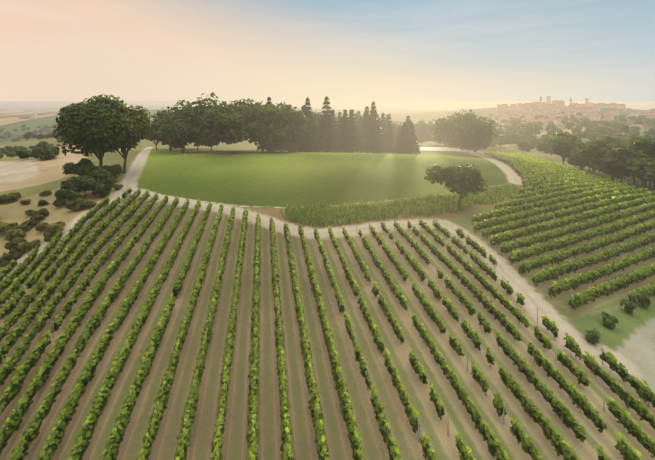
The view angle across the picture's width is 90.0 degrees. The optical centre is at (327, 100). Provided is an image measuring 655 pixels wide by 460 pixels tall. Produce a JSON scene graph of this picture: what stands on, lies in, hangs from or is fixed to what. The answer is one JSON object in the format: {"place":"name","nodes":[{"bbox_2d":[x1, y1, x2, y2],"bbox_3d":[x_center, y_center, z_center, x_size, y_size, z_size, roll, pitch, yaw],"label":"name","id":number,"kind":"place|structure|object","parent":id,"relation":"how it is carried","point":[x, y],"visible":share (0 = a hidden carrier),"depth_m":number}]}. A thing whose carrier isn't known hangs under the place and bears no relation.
{"place":"outdoors","nodes":[
{"label":"outdoors","id":0,"kind":"place"},
{"bbox_2d":[0,101,654,459],"bbox_3d":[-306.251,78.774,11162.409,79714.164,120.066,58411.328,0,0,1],"label":"terrain","id":1,"kind":"structure","parent":0,"point":[243,175],"depth_m":42.59},
{"bbox_2d":[1,187,649,459],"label":"vineyard posts","id":2,"kind":"object","parent":1,"relation":"on","point":[375,328],"visible":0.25,"depth_m":36.98},
{"bbox_2d":[0,186,654,459],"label":"vineyard vines","id":3,"kind":"object","parent":1,"relation":"on","point":[53,440],"visible":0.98,"depth_m":35.02},
{"bbox_2d":[0,92,654,343],"bbox_3d":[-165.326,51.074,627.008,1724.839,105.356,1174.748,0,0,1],"label":"trees","id":4,"kind":"object","parent":1,"relation":"on","point":[106,124],"depth_m":129.21},
{"bbox_2d":[32,96,654,129],"bbox_3d":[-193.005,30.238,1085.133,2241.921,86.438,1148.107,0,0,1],"label":"buildings","id":5,"kind":"structure","parent":1,"relation":"on","point":[555,121],"depth_m":854.02},
{"bbox_2d":[426,96,654,125],"bbox_3d":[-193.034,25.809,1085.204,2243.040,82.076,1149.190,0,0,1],"label":"town roofs","id":6,"kind":"structure","parent":5,"relation":"on","point":[556,107],"depth_m":839.45},
{"bbox_2d":[472,154,650,311],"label":"vineyard posts","id":7,"kind":"object","parent":1,"relation":"on","point":[632,298],"visible":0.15,"depth_m":61.02},
{"bbox_2d":[472,151,654,307],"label":"vineyard vines","id":8,"kind":"object","parent":1,"relation":"on","point":[537,177],"visible":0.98,"depth_m":66.61},
{"bbox_2d":[0,0,654,100],"label":"sky","id":9,"kind":"structure","parent":0,"point":[51,50]}
]}

